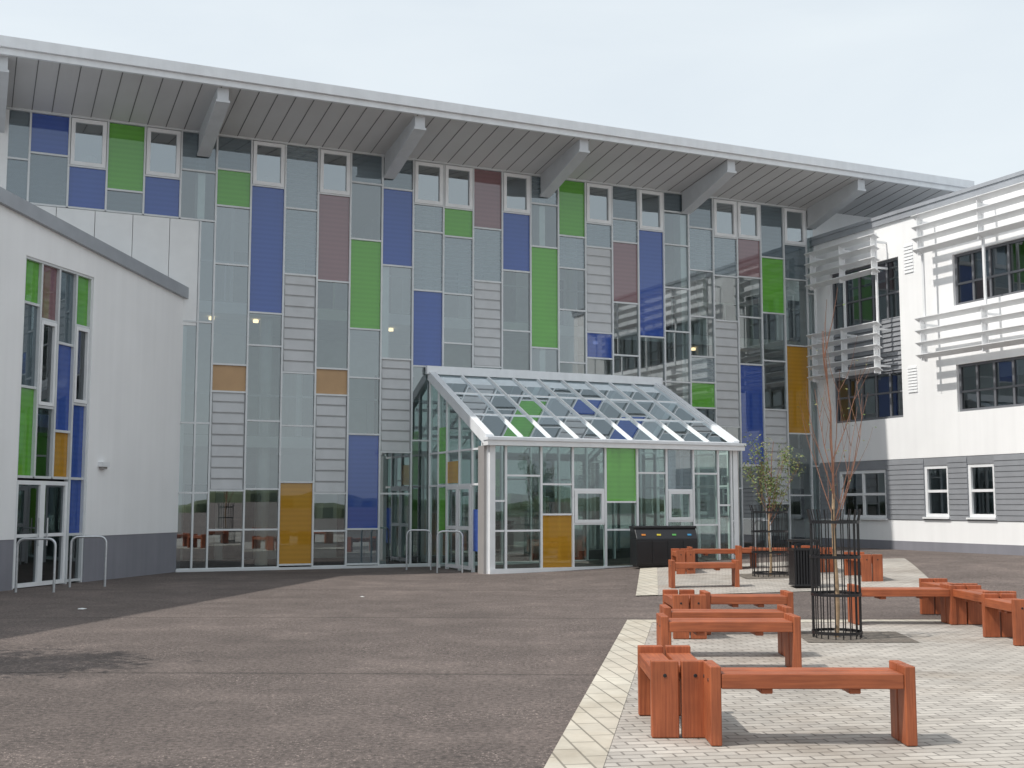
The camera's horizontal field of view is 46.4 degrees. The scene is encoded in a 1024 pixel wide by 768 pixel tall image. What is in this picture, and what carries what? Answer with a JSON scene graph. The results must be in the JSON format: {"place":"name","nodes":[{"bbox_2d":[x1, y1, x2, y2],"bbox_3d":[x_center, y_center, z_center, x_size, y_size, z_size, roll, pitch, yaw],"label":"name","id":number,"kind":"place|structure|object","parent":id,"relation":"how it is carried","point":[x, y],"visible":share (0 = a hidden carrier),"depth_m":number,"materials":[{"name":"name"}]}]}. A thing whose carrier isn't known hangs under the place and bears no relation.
{"place":"outdoors","nodes":[
{"label":"outdoors","id":0,"kind":"place"},
{"bbox_2d":[36,205,198,326],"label":"cladding","id":1,"kind":"structure","parent":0,"point":[168,247],"depth_m":29.20,"materials":[{"name":"white metal"}]},
{"bbox_2d":[0,540,1023,767],"bbox_3d":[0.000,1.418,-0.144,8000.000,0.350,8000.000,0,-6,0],"label":"asphalt ground","id":2,"kind":"structure","parent":0,"point":[411,667],"depth_m":12.61,"materials":[{"name":"grey asphalt"}]},
{"bbox_2d":[14,538,56,591],"bbox_3d":[-8.800,3.368,22.073,0.746,1.053,0.048,0,-6,0],"label":"cycle hoop","id":3,"kind":"object","parent":2,"relation":"on","point":[54,562],"visible":0.93,"depth_m":22.07,"materials":[{"name":"metal"}]},
{"bbox_2d":[68,535,106,586],"bbox_3d":[-8.360,3.519,23.565,0.697,1.053,0.048,2,-6,-18],"label":"cycle hoop","id":4,"kind":"object","parent":2,"relation":"on","point":[105,559],"visible":0.98,"depth_m":23.60,"materials":[{"name":"metal"}]},
{"bbox_2d":[0,187,188,590],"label":"white classroom block","id":5,"kind":"structure","parent":2,"relation":"on","point":[93,334],"depth_m":25.23,"materials":[{"name":"paint"}]},
{"bbox_2d":[17,408,71,573],"bbox_3d":[-10.744,0.145,28.181,5.580,8.600,0.140,3,-6,-24],"label":"cladding backing","id":6,"kind":"object","parent":5,"relation":"attached to","point":[41,455],"visible":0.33,"depth_m":27.86,"materials":[{"name":"grey metal"}]},
{"bbox_2d":[175,562,538,571],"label":"sill","id":7,"kind":"structure","parent":2,"relation":"on","point":[307,567],"depth_m":30.15,"materials":[{"name":"metal"}]},
{"bbox_2d":[26,112,813,568],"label":"mullions","id":8,"kind":"object","parent":7,"relation":"on","point":[472,350],"visible":0.77,"depth_m":32.42,"materials":[{"name":"metal"}]},
{"bbox_2d":[6,110,805,562],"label":"dark panes","id":9,"kind":"object","parent":8,"relation":"attached to","point":[48,178],"visible":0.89,"depth_m":30.34,"materials":[{"name":"grey glass"}]},
{"bbox_2d":[7,151,818,569],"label":"transoms","id":10,"kind":"object","parent":8,"relation":"attached to","point":[445,343],"visible":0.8,"depth_m":31.51,"materials":[{"name":"metal"}]},
{"bbox_2d":[212,365,346,394],"bbox_3d":[-5.842,-0.100,30.232,3.472,0.680,0.005,3,-6,-24],"label":"facade panel","id":11,"kind":"object","parent":10,"relation":"attached to","point":[233,378],"visible":1,"depth_m":29.85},
{"bbox_2d":[31,113,763,527],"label":"blue panes","id":12,"kind":"object","parent":10,"relation":"attached to","point":[49,133],"visible":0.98,"depth_m":31.09,"materials":[{"name":"blue glass"}]},
{"bbox_2d":[107,123,783,407],"bbox_3d":[-0.683,-2.761,32.877,20.059,6.370,0.006,3,-6,-24],"label":"panes green","id":13,"kind":"object","parent":10,"relation":"attached to","point":[126,158],"visible":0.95,"depth_m":32.56,"materials":[{"name":"green glass"}]},
{"bbox_2d":[210,250,787,495],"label":"louvre panels","id":14,"kind":"object","parent":10,"relation":"on","point":[409,389],"visible":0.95,"depth_m":31.24,"materials":[{"name":"grey metal"}]},
{"bbox_2d":[210,247,787,502],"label":"louvre blades","id":15,"kind":"object","parent":14,"relation":"attached to","point":[321,399],"visible":0.96,"depth_m":31.36,"materials":[{"name":"grey metal"}]},
{"bbox_2d":[285,146,735,381],"bbox_3d":[0.507,-3.084,33.459,13.948,5.610,0.008,3,-6,-24],"label":"panes fritted","id":16,"kind":"object","parent":10,"relation":"attached to","point":[314,227],"visible":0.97,"depth_m":32.51,"materials":[{"name":"grey glass"}]},
{"bbox_2d":[318,169,759,302],"bbox_3d":[1.301,-4.117,33.929,13.948,3.460,0.005,3,-6,-24],"label":"facade panel","id":17,"kind":"object","parent":8,"relation":"attached to","point":[333,256],"visible":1,"depth_m":33.08,"materials":[{"name":"glass"}]},
{"bbox_2d":[279,346,809,563],"bbox_3d":[1.698,1.672,33.525,16.567,6.380,0.007,3,-6,-24],"label":"facade panel","id":18,"kind":"object","parent":8,"relation":"attached to","point":[295,523],"visible":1,"depth_m":30.17,"materials":[{"name":"glass"}]},
{"bbox_2d":[82,156,710,564],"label":"columns","id":19,"kind":"structure","parent":2,"relation":"on","point":[262,474],"depth_m":34.36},
{"bbox_2d":[406,529,431,569],"bbox_3d":[-2.320,4.145,29.733,0.646,1.053,0.048,0,-6,0],"label":"cycle hoop","id":20,"kind":"object","parent":2,"relation":"on","point":[408,531],"visible":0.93,"depth_m":29.73,"materials":[{"name":"metal"}]},
{"bbox_2d":[56,207,803,560],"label":"back wall","id":21,"kind":"structure","parent":2,"relation":"on","point":[230,349],"depth_m":37.58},
{"bbox_2d":[70,121,800,267],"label":"windows","id":22,"kind":"structure","parent":21,"relation":"attached to","point":[365,198],"depth_m":35.04,"materials":[{"name":"glass"}]},
{"bbox_2d":[0,109,9,188],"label":"pier","id":23,"kind":"structure","parent":22,"relation":"attached to","point":[3,153],"depth_m":27.93,"materials":[{"name":"white paint"}]},
{"bbox_2d":[0,55,951,217],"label":"soffit panel","id":24,"kind":"structure","parent":22,"relation":"attached to","point":[46,80],"depth_m":30.77,"materials":[{"name":"grey metal"}]},
{"bbox_2d":[6,106,806,210],"bbox_3d":[-1.661,-6.034,32.770,24.580,0.100,0.140,3,-6,-24],"label":"head rail","id":25,"kind":"object","parent":24,"relation":"attached to","point":[298,145],"visible":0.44,"depth_m":31.48,"materials":[{"name":"metal"}]},
{"bbox_2d":[0,56,865,228],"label":"roof brackets","id":26,"kind":"object","parent":24,"relation":"attached to","point":[556,174],"visible":1,"depth_m":32.20,"materials":[{"name":"grey metal"}]},
{"bbox_2d":[11,57,950,216],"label":"soffit seams","id":27,"kind":"object","parent":24,"relation":"attached to","point":[453,137],"visible":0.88,"depth_m":31.42,"materials":[{"name":"grey metal"}]},
{"bbox_2d":[0,35,973,191],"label":"fascia","id":28,"kind":"structure","parent":22,"relation":"attached to","point":[100,59],"depth_m":29.86,"materials":[{"name":"metal"}]},
{"bbox_2d":[183,300,802,463],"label":"floor slabs","id":29,"kind":"structure","parent":21,"relation":"attached to","point":[230,318],"depth_m":35.55,"materials":[{"name":"grey concrete"}]},
{"bbox_2d":[209,317,695,350],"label":"ceiling lamps","id":30,"kind":"object","parent":29,"relation":"attached to","point":[391,329],"visible":0.51,"depth_m":34.35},
{"bbox_2d":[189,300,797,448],"bbox_3d":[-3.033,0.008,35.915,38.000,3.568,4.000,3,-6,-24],"label":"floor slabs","id":31,"kind":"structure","parent":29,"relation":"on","point":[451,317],"depth_m":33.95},
{"bbox_2d":[185,259,802,448],"bbox_3d":[0.492,-0.597,35.483,32.000,4.650,0.070,3,-6,-24],"label":"balustrade","id":32,"kind":"object","parent":31,"relation":"on","point":[402,277],"visible":0.22,"depth_m":34.06,"materials":[{"name":"metal"}]},
{"bbox_2d":[214,207,799,448],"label":"partitions","id":33,"kind":"object","parent":31,"relation":"on","point":[725,290],"visible":0.14,"depth_m":38.29,"materials":[{"name":"grey glass"}]},
{"bbox_2d":[182,252,804,559],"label":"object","id":34,"kind":"structure","parent":21,"relation":"attached to","point":[232,540],"depth_m":37.54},
{"bbox_2d":[436,530,462,572],"bbox_3d":[-1.480,4.014,28.440,0.646,1.053,0.048,0,-6,0],"label":"cycle hoop","id":35,"kind":"object","parent":2,"relation":"on","point":[439,532],"visible":0.94,"depth_m":28.43,"materials":[{"name":"metal"}]},
{"bbox_2d":[194,172,817,563],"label":"wall posts","id":36,"kind":"object","parent":2,"relation":"on","point":[681,368],"depth_m":35.35,"materials":[{"name":"grey metal"}]},
{"bbox_2d":[443,457,602,559],"bbox_3d":[0.800,3.650,36.814,6.020,3.368,1.300,3,-6,-24],"label":"stair","id":37,"kind":"object","parent":2,"relation":"on","point":[451,557],"visible":0.48,"depth_m":36.63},
{"bbox_2d":[425,366,745,573],"bbox_3d":[1.876,2.165,31.202,7.300,5.390,4.180,3,-6,-24],"label":"glass entrance porch","id":38,"kind":"object","parent":2,"relation":"on","point":[620,420],"visible":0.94,"depth_m":30.30,"materials":[{"name":"metal"}]},
{"bbox_2d":[445,485,470,569],"bbox_3d":[-1.337,3.533,29.533,0.029,2.030,1.610,3,-6,-24],"label":"side door","id":39,"kind":"structure","parent":38,"relation":"in","point":[457,526],"depth_m":29.51,"materials":[{"name":"white metal"}]},
{"bbox_2d":[629,526,697,566],"bbox_3d":[3.620,3.871,28.507,1.539,0.965,0.635,1,-6,-10],"label":"recycling bin","id":40,"kind":"object","parent":2,"relation":"on","point":[651,546],"visible":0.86,"depth_m":28.23,"materials":[{"name":"black paint"}]},
{"bbox_2d":[637,541,697,563],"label":"door panels","id":41,"kind":"structure","parent":40,"relation":"in","point":[644,548],"depth_m":28.14,"materials":[{"name":"black paint"}]},
{"bbox_2d":[754,520,770,546],"bbox_3d":[6.450,3.999,30.703,0.048,1.023,0.629,3,-7,-31],"label":"cycle hoop","id":42,"kind":"object","parent":2,"relation":"on","point":[755,529],"visible":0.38,"depth_m":30.93,"materials":[{"name":"metal"}]},
{"bbox_2d":[804,170,1023,555],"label":"white classroom block","id":43,"kind":"structure","parent":2,"relation":"on","point":[930,296],"depth_m":32.84,"materials":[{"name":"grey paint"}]},
{"bbox_2d":[806,213,904,545],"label":"cladding end","id":44,"kind":"structure","parent":43,"relation":"attached to","point":[836,221],"depth_m":37.77,"materials":[{"name":"grey metal"}]},
{"bbox_2d":[840,463,995,517],"bbox_3d":[11.906,2.889,31.952,0.100,1.460,9.320,3,-6,-24],"label":"ground window frame","id":45,"kind":"structure","parent":43,"relation":"in","point":[970,473],"depth_m":32.84,"materials":[{"name":"white plastic"}]},
{"bbox_2d":[843,467,993,514],"bbox_3d":[11.917,2.889,31.957,0.006,1.370,9.230,3,-6,-24],"label":"ground window glass","id":46,"kind":"structure","parent":43,"relation":"in","point":[982,476],"depth_m":32.78,"materials":[{"name":"glass"}]},
{"bbox_2d":[832,238,1023,422],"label":"strip window frame","id":47,"kind":"structure","parent":43,"relation":"in","point":[1008,243],"depth_m":32.20,"materials":[{"name":"metal"}]},
{"bbox_2d":[835,241,1023,420],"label":"strip window glass","id":48,"kind":"structure","parent":43,"relation":"in","point":[999,254],"depth_m":32.24,"materials":[{"name":"black glass"}]},
{"bbox_2d":[919,578,977,613],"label":"wooden bench","id":49,"kind":"object","parent":2,"relation":"on","point":[930,605],"visible":0.42,"depth_m":17.48,"materials":[{"name":"brown wood"}]},
{"bbox_2d":[0,0,1023,184],"label":"sky","id":50,"kind":"structure","parent":0,"point":[932,87],"materials":[{"name":"white"}]},
{"bbox_2d":[636,558,927,595],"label":"block pavement","id":51,"kind":"structure","parent":0,"point":[900,572],"depth_m":23.54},
{"bbox_2d":[636,567,657,594],"bbox_3d":[2.786,4.007,24.506,0.397,0.110,7.427,-1,-6,7],"label":"flag pavement border","id":52,"kind":"object","parent":51,"relation":"on","point":[647,582],"visible":1,"depth_m":23.76,"materials":[{"name":"beige stone"}]},
{"bbox_2d":[671,548,694,573],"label":"wooden bench","id":53,"kind":"object","parent":51,"relation":"on","point":[682,555],"visible":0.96,"depth_m":25.76,"materials":[{"name":"brown wood"}]},
{"bbox_2d":[668,559,739,587],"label":"wooden bench","id":54,"kind":"object","parent":51,"relation":"on","point":[733,564],"visible":0.98,"depth_m":22.38,"materials":[{"name":"brown wood"}]},
{"bbox_2d":[687,546,756,567],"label":"wooden bench","id":55,"kind":"object","parent":51,"relation":"on","point":[713,551],"visible":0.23,"depth_m":26.76,"materials":[{"name":"brown wood"}]},
{"bbox_2d":[739,574,788,578],"bbox_3d":[5.300,3.930,24.529,1.200,0.070,1.200,0,-6,0],"label":"tree pit","id":56,"kind":"object","parent":51,"relation":"on","point":[749,576],"visible":0.58,"depth_m":24.34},
{"bbox_2d":[749,505,788,576],"bbox_3d":[5.300,3.221,24.560,0.819,1.462,0.821,0,-6,0],"label":"tree guard","id":57,"kind":"object","parent":56,"relation":"on","point":[766,552],"visible":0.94,"depth_m":24.43,"materials":[{"name":"black paint"}]},
{"bbox_2d":[740,432,805,575],"bbox_3d":[5.403,2.470,24.592,1.305,2.969,1.125,0,-6,0],"label":"young tree","id":58,"kind":"object","parent":56,"relation":"in","point":[772,481],"visible":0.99,"depth_m":24.58,"materials":[{"name":"green plant"}]},
{"bbox_2d":[735,545,793,569],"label":"wooden bench","id":59,"kind":"object","parent":51,"relation":"on","point":[739,550],"visible":0.46,"depth_m":26.37,"materials":[{"name":"brown wood"}]},
{"bbox_2d":[787,539,819,585],"bbox_3d":[5.420,3.313,22.179,0.500,0.850,0.500,0,-6,0],"label":"litter bin","id":60,"kind":"object","parent":51,"relation":"on","point":[799,567],"visible":0.78,"depth_m":21.96,"materials":[{"name":"black metal"}]},
{"bbox_2d":[801,545,833,571],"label":"wooden bench","id":61,"kind":"object","parent":51,"relation":"on","point":[824,560],"visible":0.36,"depth_m":24.96,"materials":[{"name":"brown wood"}]},
{"bbox_2d":[844,552,882,581],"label":"wooden bench","id":62,"kind":"object","parent":51,"relation":"on","point":[871,568],"visible":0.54,"depth_m":22.97,"materials":[{"name":"brown wood"}]},
{"bbox_2d":[603,622,1023,767],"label":"block pavement","id":63,"kind":"structure","parent":0,"point":[970,694],"depth_m":9.23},
{"bbox_2d":[544,620,652,767],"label":"flag pavement border","id":64,"kind":"object","parent":63,"relation":"on","point":[586,739],"visible":0.97,"depth_m":9.39,"materials":[{"name":"beige stone"}]},
{"bbox_2d":[637,645,704,737],"bbox_3d":[1.162,2.219,8.697,0.400,0.520,0.958,0,-6,0],"label":"wooden bench","id":65,"kind":"object","parent":63,"relation":"on","point":[670,686],"visible":0.98,"depth_m":8.24,"materials":[{"name":"brown wood"}]},
{"bbox_2d":[663,589,706,638],"bbox_3d":[2.126,2.834,14.762,0.400,0.520,0.958,0,-6,-1],"label":"wooden bench","id":66,"kind":"object","parent":63,"relation":"on","point":[683,599],"visible":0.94,"depth_m":14.31,"materials":[{"name":"brown wood"}]},
{"bbox_2d":[659,604,791,655],"bbox_3d":[2.275,2.630,12.749,1.358,0.520,0.400,0,-6,0],"label":"wooden bench","id":67,"kind":"object","parent":63,"relation":"on","point":[778,612],"visible":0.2,"depth_m":12.58,"materials":[{"name":"brown wood"}]},
{"bbox_2d":[656,613,801,666],"bbox_3d":[2.115,2.525,11.714,1.358,0.520,0.400,0,-6,0],"label":"wooden bench","id":68,"kind":"object","parent":63,"relation":"on","point":[789,625],"visible":0.92,"depth_m":11.54,"materials":[{"name":"brown wood"}]},
{"bbox_2d":[699,590,793,634],"bbox_3d":[2.929,2.852,14.942,1.108,0.520,0.400,0,-6,0],"label":"wooden bench","id":69,"kind":"object","parent":63,"relation":"on","point":[784,597],"visible":0.63,"depth_m":14.77,"materials":[{"name":"brown wood"}]},
{"bbox_2d":[652,620,940,621],"bbox_3d":[7.957,3.271,16.494,12.087,0.001,0.380,0,-6,0],"label":"flag pavement border","id":70,"kind":"object","parent":63,"relation":"on","point":[872,621],"visible":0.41,"depth_m":16.41,"materials":[{"name":"grey concrete"}]},
{"bbox_2d":[703,660,917,745],"bbox_3d":[2.006,2.159,8.110,1.378,0.520,0.340,0,-6,0],"label":"wooden bench","id":71,"kind":"object","parent":63,"relation":"on","point":[897,678],"visible":1,"depth_m":7.96,"materials":[{"name":"brown wood"}]},
{"bbox_2d":[801,631,917,641],"bbox_3d":[4.150,3.068,14.514,1.400,0.001,1.200,0,-6,0],"label":"tree pit","id":72,"kind":"object","parent":63,"relation":"on","point":[879,636],"visible":0.77,"depth_m":14.41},
{"bbox_2d":[806,509,862,639],"bbox_3d":[3.930,2.300,14.512,0.651,1.552,0.653,0,-6,0],"label":"tree guard","id":73,"kind":"object","parent":72,"relation":"on","point":[829,593],"visible":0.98,"depth_m":14.40,"materials":[{"name":"black paint"}]},
{"bbox_2d":[797,287,876,636],"bbox_3d":[3.975,0.952,14.549,0.900,4.246,0.971,0,-6,0],"label":"young tree","id":74,"kind":"object","parent":72,"relation":"in","point":[832,489],"visible":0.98,"depth_m":14.62,"materials":[{"name":"brown plant"}]},
{"bbox_2d":[847,583,956,624],"bbox_3d":[5.274,2.978,16.185,1.358,0.520,0.400,0,-6,0],"label":"wooden bench","id":75,"kind":"object","parent":63,"relation":"on","point":[944,592],"visible":0.7,"depth_m":16.01,"materials":[{"name":"brown wood"}]},
{"bbox_2d":[953,585,1016,624],"bbox_3d":[6.100,2.908,15.486,0.400,0.520,1.208,0,-6,0],"label":"wooden bench","id":76,"kind":"object","parent":63,"relation":"on","point":[969,604],"visible":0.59,"depth_m":15.99,"materials":[{"name":"brown wood"}]},
{"bbox_2d":[981,593,1023,645],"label":"wooden bench","id":77,"kind":"object","parent":63,"relation":"on","point":[1002,614],"visible":1,"depth_m":14.44,"materials":[{"name":"brown wood"}]}
]}

